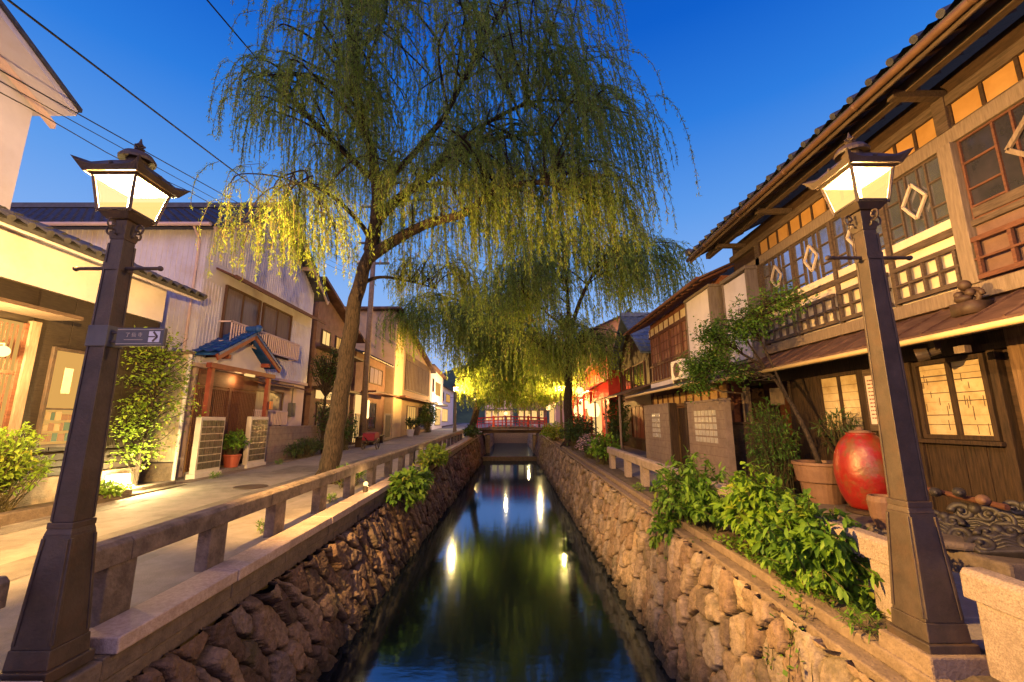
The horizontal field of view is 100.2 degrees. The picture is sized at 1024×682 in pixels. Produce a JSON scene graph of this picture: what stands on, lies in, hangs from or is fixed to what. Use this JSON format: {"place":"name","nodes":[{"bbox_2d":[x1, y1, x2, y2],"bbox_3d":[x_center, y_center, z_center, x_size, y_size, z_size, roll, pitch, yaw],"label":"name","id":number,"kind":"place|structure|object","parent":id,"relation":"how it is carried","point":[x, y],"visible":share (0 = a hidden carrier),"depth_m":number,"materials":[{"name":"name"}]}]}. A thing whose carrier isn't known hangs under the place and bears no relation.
{"place":"outdoors","nodes":[
{"label":"outdoors","id":0,"kind":"place"},
{"bbox_2d":[0,423,486,618],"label":"road","id":1,"kind":"structure","parent":0,"point":[19,545],"depth_m":7.63,"materials":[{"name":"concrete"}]},
{"bbox_2d":[0,499,151,534],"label":"road patch","id":2,"kind":"object","parent":1,"relation":"on","point":[21,526],"visible":0.67,"depth_m":6.20,"materials":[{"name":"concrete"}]},
{"bbox_2d":[0,456,374,580],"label":"road patch","id":3,"kind":"object","parent":1,"relation":"on","point":[16,569],"visible":0.3,"depth_m":5.78,"materials":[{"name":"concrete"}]},
{"bbox_2d":[176,437,402,483],"bbox_3d":[-7.550,4.947,19.719,0.340,0.399,20.390,0,-11,0],"label":"drain channel","id":4,"kind":"object","parent":1,"relation":"on","point":[222,474],"visible":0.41,"depth_m":12.04,"materials":[{"name":"concrete"}]},
{"bbox_2d":[343,410,357,450],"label":"shrub","id":5,"kind":"object","parent":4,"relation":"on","point":[348,434],"visible":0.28,"depth_m":18.79,"materials":[{"name":"green plant"}]},
{"bbox_2d":[271,466,318,471],"bbox_3d":[-5.905,3.644,12.236,1.224,0.029,1.400,0,-11,0],"label":"road patch","id":6,"kind":"object","parent":1,"relation":"on","point":[303,469],"visible":0.7,"depth_m":12.03,"materials":[{"name":"concrete"}]},
{"bbox_2d":[281,436,323,459],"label":"shrub","id":7,"kind":"object","parent":1,"relation":"on","point":[306,450],"visible":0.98,"depth_m":15.35,"materials":[{"name":"green plant"}]},
{"bbox_2d":[357,204,389,444],"bbox_3d":[-7.700,-1.700,22.999,1.800,14.205,0.864,0,-11,0],"label":"utility pole","id":8,"kind":"object","parent":1,"relation":"on","point":[364,404],"visible":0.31,"depth_m":22.73,"materials":[{"name":"concrete"}]},
{"bbox_2d":[7,0,355,260],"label":"overhead wire","id":9,"kind":"object","parent":8,"relation":"attached to","point":[65,43],"visible":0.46,"depth_m":6.13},
{"bbox_2d":[418,400,437,432],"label":"shrub","id":10,"kind":"object","parent":1,"relation":"on","point":[427,416],"visible":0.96,"depth_m":37.00,"materials":[{"name":"green plant"}]},
{"bbox_2d":[2,0,953,372],"label":"sky","id":11,"kind":"structure","parent":0,"point":[749,81],"materials":[{"name":"blue"}]},
{"bbox_2d":[443,366,548,423],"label":"hills","id":12,"kind":"structure","parent":0,"point":[464,415],"depth_m":161.59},
{"bbox_2d":[317,443,675,681],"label":"water","id":13,"kind":"structure","parent":0,"point":[503,576],"depth_m":7.09,"materials":[{"name":"liquid"}]},
{"bbox_2d":[490,424,531,442],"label":"cross road","id":14,"kind":"structure","parent":0,"point":[510,437],"depth_m":56.64,"materials":[{"name":"stone"}]},
{"bbox_2d":[517,397,546,424],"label":"distant house","id":15,"kind":"structure","parent":0,"point":[535,414],"depth_m":70.94,"materials":[{"name":"grey tile"}]},
{"bbox_2d":[138,423,962,681],"bbox_3d":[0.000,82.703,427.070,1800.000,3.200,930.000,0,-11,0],"label":"ground","id":16,"kind":"structure","parent":0,"point":[266,589],"depth_m":5.31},
{"bbox_2d":[0,480,185,526],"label":"planter kerb","id":17,"kind":"structure","parent":16,"relation":"on","point":[23,513],"depth_m":6.89,"materials":[{"name":"stone"}]},
{"bbox_2d":[0,421,55,512],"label":"shrub","id":18,"kind":"object","parent":17,"relation":"on","point":[11,476],"visible":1,"depth_m":6.43,"materials":[{"name":"green plant"}]},
{"bbox_2d":[99,478,134,497],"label":"plant","id":19,"kind":"object","parent":17,"relation":"on","point":[107,488],"visible":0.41,"depth_m":7.86,"materials":[{"name":"green plant"}]},
{"bbox_2d":[105,325,209,485],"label":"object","id":20,"kind":"object","parent":17,"relation":"on","point":[162,355],"visible":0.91,"depth_m":8.97,"materials":[{"name":"green plant"}]},
{"bbox_2d":[0,0,207,509],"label":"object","id":21,"kind":"structure","parent":16,"relation":"on","point":[48,294],"depth_m":7.59,"materials":[{"name":"paint"}]},
{"bbox_2d":[0,318,23,427],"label":"lit doorway","id":22,"kind":"structure","parent":21,"relation":"in","point":[10,322],"depth_m":6.81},
{"bbox_2d":[32,347,84,447],"bbox_3d":[-7.975,1.006,7.626,0.080,1.720,0.700,0,-11,0],"label":"window","id":23,"kind":"structure","parent":21,"relation":"in","point":[65,365],"depth_m":7.53,"materials":[{"name":"yellow glass"}]},
{"bbox_2d":[138,351,194,481],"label":"wall","id":24,"kind":"structure","parent":16,"relation":"on","point":[160,472],"depth_m":10.25,"materials":[{"name":"paint"}]},
{"bbox_2d":[10,200,329,477],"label":"white corrugated house","id":25,"kind":"structure","parent":16,"relation":"on","point":[247,341],"depth_m":12.56,"materials":[{"name":"metal"}]},
{"bbox_2d":[0,70,356,266],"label":"overhead wire","id":26,"kind":"object","parent":25,"relation":"attached to","point":[114,134],"visible":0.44,"depth_m":7.36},
{"bbox_2d":[185,417,225,479],"bbox_3d":[-7.710,2.725,10.852,0.220,1.580,0.980,0,-11,0],"label":"glass block screen","id":27,"kind":"object","parent":25,"relation":"on","point":[207,447],"visible":0.96,"depth_m":10.69,"materials":[{"name":"glass"}]},
{"bbox_2d":[183,385,256,472],"bbox_3d":[-8.115,2.444,12.107,0.090,2.200,2.600,0,-11,0],"label":"lattice door","id":28,"kind":"structure","parent":25,"relation":"in","point":[236,405],"depth_m":12.13,"materials":[{"name":"wood"}]},
{"bbox_2d":[222,428,249,467],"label":"potted shrub","id":29,"kind":"object","parent":25,"relation":"on","point":[232,445],"visible":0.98,"depth_m":11.77,"materials":[{"name":"green plant"}]},
{"bbox_2d":[219,285,261,337],"bbox_3d":[-8.180,-0.639,12.945,0.100,1.670,1.700,0,-11,0],"label":"window","id":30,"kind":"structure","parent":25,"relation":"in","point":[239,306],"depth_m":12.83,"materials":[{"name":"brown glass"}]},
{"bbox_2d":[242,417,268,467],"bbox_3d":[-7.710,3.079,12.882,0.220,1.580,0.980,0,-11,0],"label":"glass block screen","id":31,"kind":"object","parent":25,"relation":"on","point":[255,448],"visible":0.88,"depth_m":12.73,"materials":[{"name":"glass"}]},
{"bbox_2d":[255,389,283,425],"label":"window","id":32,"kind":"structure","parent":25,"relation":"in","point":[277,398],"depth_m":14.79,"materials":[{"name":"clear glass"}]},
{"bbox_2d":[259,302,292,360],"bbox_3d":[-8.180,-0.279,14.846,0.100,1.670,1.830,0,-11,0],"label":"window","id":33,"kind":"structure","parent":25,"relation":"in","point":[274,321],"depth_m":14.89,"materials":[{"name":"brown glass"}]},
{"bbox_2d":[0,424,491,670],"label":"road edge","id":34,"kind":"object","parent":16,"relation":"on","point":[155,576],"visible":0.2,"depth_m":4.70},
{"bbox_2d":[0,576,9,608],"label":"stone railing","id":35,"kind":"object","parent":34,"relation":"on","point":[4,584],"visible":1,"depth_m":2.54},
{"bbox_2d":[90,430,463,627],"bbox_3d":[-3.090,3.803,14.757,0.170,1.028,23.974,0,-11,0],"label":"stone railing","id":36,"kind":"object","parent":34,"relation":"on","point":[115,564],"visible":0.76,"depth_m":4.30,"materials":[{"name":"stone"}]},
{"bbox_2d":[0,429,493,681],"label":"retaining wall","id":37,"kind":"structure","parent":16,"relation":"on","point":[301,621],"depth_m":4.84,"materials":[{"name":"stone"}]},
{"bbox_2d":[0,139,190,681],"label":"street lamp","id":38,"kind":"object","parent":37,"relation":"on","point":[51,639],"visible":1,"depth_m":2.85,"materials":[{"name":"brown metal"}]},
{"bbox_2d":[84,325,167,348],"bbox_3d":[-2.711,-0.027,3.058,0.522,0.150,0.144,0,-11,0],"label":"direction sign","id":39,"kind":"object","parent":38,"relation":"attached to","point":[109,336],"visible":1,"depth_m":3.01,"materials":[{"name":"metal"}]},
{"bbox_2d":[384,463,434,512],"bbox_3d":[-2.447,3.459,10.369,1.085,0.950,3.067,0,-11,0],"label":"hanging bush","id":40,"kind":"object","parent":37,"relation":"on","point":[409,483],"visible":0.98,"depth_m":9.74,"materials":[{"name":"green plant"}]},
{"bbox_2d":[414,442,451,466],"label":"hanging bush","id":41,"kind":"object","parent":37,"relation":"on","point":[438,455],"visible":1,"depth_m":13.54,"materials":[{"name":"green plant"}]},
{"bbox_2d":[264,425,320,462],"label":"block wall","id":42,"kind":"structure","parent":16,"relation":"on","point":[279,438],"depth_m":14.70,"materials":[{"name":"concrete"}]},
{"bbox_2d":[308,349,338,452],"bbox_3d":[-7.433,2.319,17.172,1.682,4.343,1.784,0,-11,0],"label":"round tree","id":43,"kind":"object","parent":16,"relation":"on","point":[327,374],"visible":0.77,"depth_m":17.16,"materials":[{"name":"green plant"}]},
{"bbox_2d":[301,276,364,441],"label":"brown house","id":44,"kind":"structure","parent":16,"relation":"on","point":[327,337],"depth_m":18.87,"materials":[{"name":"brown wood"}]},
{"bbox_2d":[347,348,399,444],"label":"brown rendered house","id":45,"kind":"structure","parent":16,"relation":"on","point":[377,394],"depth_m":25.27,"materials":[{"name":"paint"}]},
{"bbox_2d":[367,402,376,429],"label":"window","id":46,"kind":"structure","parent":45,"relation":"in","point":[371,422],"depth_m":25.59,"materials":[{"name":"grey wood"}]},
{"bbox_2d":[369,366,382,385],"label":"window","id":47,"kind":"structure","parent":45,"relation":"in","point":[375,375],"depth_m":26.20,"materials":[{"name":"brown wood"}]},
{"bbox_2d":[345,306,437,437],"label":"tall lattice house","id":48,"kind":"structure","parent":16,"relation":"on","point":[407,379],"depth_m":29.82,"materials":[{"name":"beige paint"}]},
{"bbox_2d":[430,364,447,429],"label":"white shop house","id":49,"kind":"structure","parent":16,"relation":"on","point":[437,378],"depth_m":46.81,"materials":[{"name":"paint"}]},
{"bbox_2d":[188,0,701,484],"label":"willow tree","id":50,"kind":"object","parent":16,"relation":"on","point":[495,185],"visible":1,"depth_m":8.74,"materials":[{"name":"green plant"}]},
{"bbox_2d":[442,385,453,425],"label":"pale distant house","id":51,"kind":"structure","parent":16,"relation":"on","point":[447,412],"depth_m":63.09,"materials":[{"name":"white paint"}]},
{"bbox_2d":[374,283,593,436],"bbox_3d":[-1.853,0.842,30.664,14.996,11.955,9.654,0,-11,0],"label":"willow tree","id":52,"kind":"object","parent":16,"relation":"on","point":[483,363],"visible":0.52,"depth_m":28.57,"materials":[{"name":"green plant"}]},
{"bbox_2d":[484,399,513,424],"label":"distant house","id":53,"kind":"structure","parent":16,"relation":"on","point":[500,413],"depth_m":72.91,"materials":[{"name":"pink paint"}]},
{"bbox_2d":[483,456,536,460],"bbox_3d":[0.000,9.505,33.772,5.400,0.780,0.300,0,-11,0],"label":"weir","id":54,"kind":"object","parent":16,"relation":"on","point":[509,458],"visible":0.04,"depth_m":33.67,"materials":[{"name":"stone"}]},
{"bbox_2d":[476,415,546,452],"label":"red bridge","id":55,"kind":"structure","parent":16,"relation":"on","point":[484,429],"depth_m":38.66,"materials":[{"name":"wood"}]},
{"bbox_2d":[454,196,704,446],"bbox_3d":[3.235,-1.290,22.199,12.482,13.285,7.778,0,-11,0],"label":"willow tree","id":56,"kind":"object","parent":16,"relation":"on","point":[565,349],"visible":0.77,"depth_m":20.96,"materials":[{"name":"green plant"}]},
{"bbox_2d":[572,351,621,442],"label":"red eatery","id":57,"kind":"structure","parent":16,"relation":"on","point":[604,389],"depth_m":25.09,"materials":[{"name":"paint"}]},
{"bbox_2d":[572,309,629,421],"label":"orange house","id":58,"kind":"structure","parent":16,"relation":"on","point":[613,322],"depth_m":32.79,"materials":[{"name":"paint"}]},
{"bbox_2d":[602,395,632,448],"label":"climbing plant","id":59,"kind":"object","parent":16,"relation":"on","point":[613,426],"visible":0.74,"depth_m":19.57,"materials":[{"name":"green plant"}]},
{"bbox_2d":[611,312,653,450],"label":"blue roofed house","id":60,"kind":"structure","parent":16,"relation":"on","point":[637,371],"depth_m":20.12,"materials":[{"name":"brown wood"}]},
{"bbox_2d":[621,367,631,390],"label":"window","id":61,"kind":"structure","parent":60,"relation":"in","point":[626,383],"depth_m":21.65,"materials":[{"name":"red wood"}]},
{"bbox_2d":[631,405,645,439],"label":"window","id":62,"kind":"structure","parent":60,"relation":"in","point":[637,412],"depth_m":19.60,"materials":[{"name":"red wood"}]},
{"bbox_2d":[632,361,645,387],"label":"window","id":63,"kind":"structure","parent":60,"relation":"in","point":[638,370],"depth_m":19.47,"materials":[{"name":"yellow wood"}]},
{"bbox_2d":[643,398,736,484],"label":"gate wall","id":64,"kind":"structure","parent":16,"relation":"on","point":[706,427],"depth_m":10.79,"materials":[{"name":"concrete"}]},
{"bbox_2d":[532,424,869,560],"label":"lane","id":65,"kind":"structure","parent":16,"relation":"on","point":[635,467],"depth_m":13.11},
{"bbox_2d":[591,383,650,449],"bbox_3d":[4.975,3.518,19.537,1.650,2.847,5.500,0,-11,0],"label":"timber canopy","id":66,"kind":"object","parent":65,"relation":"on","point":[618,394],"visible":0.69,"depth_m":18.13,"materials":[{"name":"brown wood"}]},
{"bbox_2d":[732,422,785,480],"bbox_3d":[5.200,2.486,9.402,0.080,1.410,2.520,0,-11,0],"label":"slatted fence","id":67,"kind":"object","parent":65,"relation":"on","point":[738,433],"visible":0.09,"depth_m":9.62,"materials":[{"name":"brown wood"}]},
{"bbox_2d":[742,396,801,494],"bbox_3d":[4.663,1.937,7.733,0.811,1.877,1.335,0,-11,0],"label":"nandina shrub","id":68,"kind":"object","parent":65,"relation":"on","point":[770,452],"visible":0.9,"depth_m":7.56,"materials":[{"name":"green plant"}]},
{"bbox_2d":[794,497,1023,580],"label":"stone plinth","id":69,"kind":"structure","parent":65,"relation":"on","point":[959,560],"depth_m":4.03,"materials":[{"name":"stone"}]},
{"bbox_2d":[791,460,846,504],"bbox_3d":[4.860,2.198,6.708,0.780,0.595,0.780,0,-11,0],"label":"planter","id":70,"kind":"object","parent":69,"relation":"on","point":[818,479],"visible":0.67,"depth_m":6.48,"materials":[{"name":"ceramic"}]},
{"bbox_2d":[670,277,822,463],"bbox_3d":[4.270,0.681,8.130,1.382,3.009,3.921,1,-11,-6],"label":"thin tree","id":71,"kind":"object","parent":70,"relation":"in","point":[700,370],"visible":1,"depth_m":8.05,"materials":[{"name":"green plant"}]},
{"bbox_2d":[809,405,862,456],"bbox_3d":[5.071,1.474,6.741,0.731,0.919,0.778,6,-13,-31],"label":"palm plant","id":72,"kind":"object","parent":70,"relation":"in","point":[846,428],"visible":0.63,"depth_m":6.71,"materials":[{"name":"green plant"}]},
{"bbox_2d":[833,427,886,515],"bbox_3d":[4.860,1.764,5.895,0.712,1.145,0.712,0,-11,0],"label":"red jar","id":73,"kind":"object","parent":69,"relation":"on","point":[858,470],"visible":0.81,"depth_m":5.72,"materials":[{"name":"ceramic"}]},
{"bbox_2d":[866,494,887,529],"bbox_3d":[4.360,1.994,4.996,0.330,0.360,0.330,0,-11,0],"label":"clay pot","id":74,"kind":"object","parent":69,"relation":"on","point":[877,504],"visible":0.54,"depth_m":4.95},
{"bbox_2d":[933,510,972,536],"bbox_3d":[4.531,1.947,4.508,0.152,0.297,0.558,45,-15,-13],"label":"ornamental tile","id":75,"kind":"object","parent":69,"relation":"on","point":[949,524],"visible":0.48,"depth_m":4.42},
{"bbox_2d":[942,533,975,550],"bbox_3d":[4.427,1.993,4.251,0.588,0.075,0.472,0,-11,0],"label":"flat stone","id":76,"kind":"object","parent":69,"relation":"on","point":[953,542],"visible":0.22,"depth_m":4.11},
{"bbox_2d":[946,501,1022,530],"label":"ornamental tile","id":77,"kind":"object","parent":69,"relation":"on","point":[973,515],"visible":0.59,"depth_m":4.35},
{"bbox_2d":[927,487,1010,510],"bbox_3d":[4.700,1.631,4.475,0.055,0.095,0.906,-1,-11,5],"label":"wooden pole","id":78,"kind":"object","parent":77,"relation":"on","point":[998,505],"visible":0.53,"depth_m":4.34,"materials":[{"name":"red wood"}]},
{"bbox_2d":[993,500,1023,528],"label":"ornamental tile","id":79,"kind":"object","parent":77,"relation":"on","point":[1014,514],"visible":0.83,"depth_m":4.16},
{"bbox_2d":[964,524,1023,558],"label":"ornamental tile","id":80,"kind":"object","parent":69,"relation":"on","point":[999,540],"visible":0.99,"depth_m":3.99,"materials":[{"name":"ceramic"}]},
{"bbox_2d":[850,571,985,654],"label":"paving slab","id":81,"kind":"structure","parent":65,"relation":"on","point":[969,607],"depth_m":3.25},
{"bbox_2d":[623,263,798,480],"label":"boarded house","id":82,"kind":"structure","parent":16,"relation":"on","point":[671,320],"depth_m":12.59,"materials":[{"name":"white paint"}]},
{"bbox_2d":[650,334,660,365],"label":"window","id":83,"kind":"structure","parent":82,"relation":"in","point":[654,341],"depth_m":16.08,"materials":[{"name":"red wood"}]},
{"bbox_2d":[659,328,670,361],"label":"window","id":84,"kind":"structure","parent":82,"relation":"in","point":[664,342],"depth_m":15.10,"materials":[{"name":"red wood"}]},
{"bbox_2d":[669,321,681,357],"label":"window","id":85,"kind":"structure","parent":82,"relation":"in","point":[674,331],"depth_m":14.12,"materials":[{"name":"red wood"}]},
{"bbox_2d":[671,359,688,383],"bbox_3d":[5.003,0.907,12.754,0.273,0.660,0.800,0,-11,0],"label":"air conditioner","id":86,"kind":"object","parent":82,"relation":"on","point":[673,370],"visible":0.66,"depth_m":12.67,"materials":[{"name":"white metal"}]},
{"bbox_2d":[527,429,953,681],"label":"retaining wall","id":87,"kind":"structure","parent":16,"relation":"on","point":[702,609],"depth_m":4.92,"materials":[{"name":"stone"}]},
{"bbox_2d":[646,508,681,558],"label":"trailing plant","id":88,"kind":"object","parent":87,"relation":"attached to","point":[663,524],"visible":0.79,"depth_m":6.40,"materials":[{"name":"green plant"}]},
{"bbox_2d":[543,432,1000,681],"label":"planting strip","id":89,"kind":"object","parent":87,"relation":"on","point":[619,473],"visible":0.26,"depth_m":5.56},
{"bbox_2d":[539,421,563,440],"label":"shrub","id":90,"kind":"object","parent":89,"relation":"on","point":[553,432],"visible":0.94,"depth_m":25.44,"materials":[{"name":"green plant"}]},
{"bbox_2d":[558,412,599,450],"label":"shrub","id":91,"kind":"object","parent":89,"relation":"on","point":[577,428],"visible":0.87,"depth_m":18.75,"materials":[{"name":"green plant"}]},
{"bbox_2d":[575,433,599,458],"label":"flower bush","id":92,"kind":"object","parent":89,"relation":"on","point":[583,443],"visible":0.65,"depth_m":15.38,"materials":[{"name":"purple plant"}]},
{"bbox_2d":[585,429,621,464],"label":"shrub","id":93,"kind":"object","parent":89,"relation":"on","point":[599,450],"visible":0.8,"depth_m":13.35,"materials":[{"name":"green plant"}]},
{"bbox_2d":[649,446,729,531],"bbox_3d":[2.664,2.125,6.394,1.166,1.126,2.122,0,-11,0],"label":"bush","id":94,"kind":"object","parent":89,"relation":"on","point":[690,494],"visible":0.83,"depth_m":6.12,"materials":[{"name":"green plant"}]},
{"bbox_2d":[607,447,892,621],"bbox_3d":[2.920,2.641,7.955,0.170,0.784,9.774,0,-11,0],"label":"stone railing","id":95,"kind":"object","parent":89,"relation":"on","point":[873,546],"visible":0.43,"depth_m":3.51,"materials":[{"name":"stone"}]},
{"bbox_2d":[709,460,818,560],"bbox_3d":[2.818,1.876,4.794,0.916,1.048,1.201,0,-11,0],"label":"bush","id":96,"kind":"object","parent":89,"relation":"on","point":[744,500],"visible":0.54,"depth_m":4.70,"materials":[{"name":"green plant"}]},
{"bbox_2d":[688,527,890,617],"bbox_3d":[2.653,2.346,4.581,0.447,0.288,2.838,1,-11,-5],"label":"creeping plant","id":97,"kind":"object","parent":89,"relation":"on","point":[856,600],"visible":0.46,"depth_m":3.78,"materials":[{"name":"green plant"}]},
{"bbox_2d":[746,487,885,604],"bbox_3d":[2.755,1.830,3.929,1.021,0.858,1.304,0,-11,0],"label":"bush","id":98,"kind":"object","parent":89,"relation":"on","point":[806,548],"visible":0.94,"depth_m":3.73,"materials":[{"name":"green plant"}]},
{"bbox_2d":[834,603,886,643],"bbox_3d":[2.563,2.013,3.087,0.324,0.247,0.422,7,-13,-34],"label":"weed tuft","id":99,"kind":"object","parent":89,"relation":"on","point":[851,616],"visible":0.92,"depth_m":3.11,"materials":[{"name":"green plant"}]},
{"bbox_2d":[878,629,989,681],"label":"lamp plinth","id":100,"kind":"structure","parent":89,"relation":"on","point":[955,667],"depth_m":2.58,"materials":[{"name":"stone"}]},
{"bbox_2d":[803,133,980,654],"bbox_3d":[2.710,0.143,3.108,0.660,3.705,0.499,0,-11,0],"label":"street lamp","id":101,"kind":"object","parent":100,"relation":"on","point":[927,615],"visible":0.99,"depth_m":2.96,"materials":[{"name":"brown metal"}]},
{"bbox_2d":[960,567,1023,681],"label":"stone railing","id":102,"kind":"object","parent":89,"relation":"on","point":[998,598],"visible":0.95,"depth_m":2.50,"materials":[{"name":"stone"}]},
{"bbox_2d":[751,568,838,681],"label":"creeping plant","id":103,"kind":"object","parent":87,"relation":"on","point":[797,586],"visible":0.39,"depth_m":3.69,"materials":[{"name":"green plant"}]},
{"bbox_2d":[685,0,1023,513],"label":"wooden inn","id":104,"kind":"structure","parent":16,"relation":"on","point":[943,94],"depth_m":5.53,"materials":[{"name":"brown wood"}]},
{"bbox_2d":[761,248,793,306],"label":"window","id":105,"kind":"structure","parent":104,"relation":"in","point":[778,267],"depth_m":8.85,"materials":[{"name":"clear glass"}]},
{"bbox_2d":[792,224,833,294],"bbox_3d":[5.493,-1.446,7.835,0.075,1.045,0.960,0,-11,0],"label":"window","id":106,"kind":"structure","parent":104,"relation":"in","point":[811,267],"depth_m":7.81,"materials":[{"name":"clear glass"}]},
{"bbox_2d":[816,370,865,433],"bbox_3d":[5.490,1.032,7.122,0.080,1.000,0.940,0,-11,0],"label":"window","id":107,"kind":"structure","parent":104,"relation":"in","point":[835,380],"depth_m":7.12,"materials":[{"name":"paper"}]},
{"bbox_2d":[830,193,886,278],"bbox_3d":[5.493,-1.639,6.814,0.075,1.045,0.960,0,-11,0],"label":"window","id":108,"kind":"structure","parent":104,"relation":"in","point":[842,238],"depth_m":7.08,"materials":[{"name":"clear glass"}]},
{"bbox_2d":[882,155,951,254],"bbox_3d":[5.493,-1.828,5.816,0.075,1.045,0.910,0,-11,0],"label":"window","id":109,"kind":"structure","parent":104,"relation":"in","point":[917,212],"depth_m":5.81,"materials":[{"name":"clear glass"}]},
{"bbox_2d":[911,353,1003,440],"bbox_3d":[5.485,0.710,5.311,0.090,1.000,0.900,0,-11,0],"label":"window","id":110,"kind":"structure","parent":104,"relation":"in","point":[987,413],"depth_m":5.27,"materials":[{"name":"paper"}]},
{"bbox_2d":[956,100,1023,219],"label":"window","id":111,"kind":"structure","parent":104,"relation":"in","point":[991,156],"depth_m":4.87,"materials":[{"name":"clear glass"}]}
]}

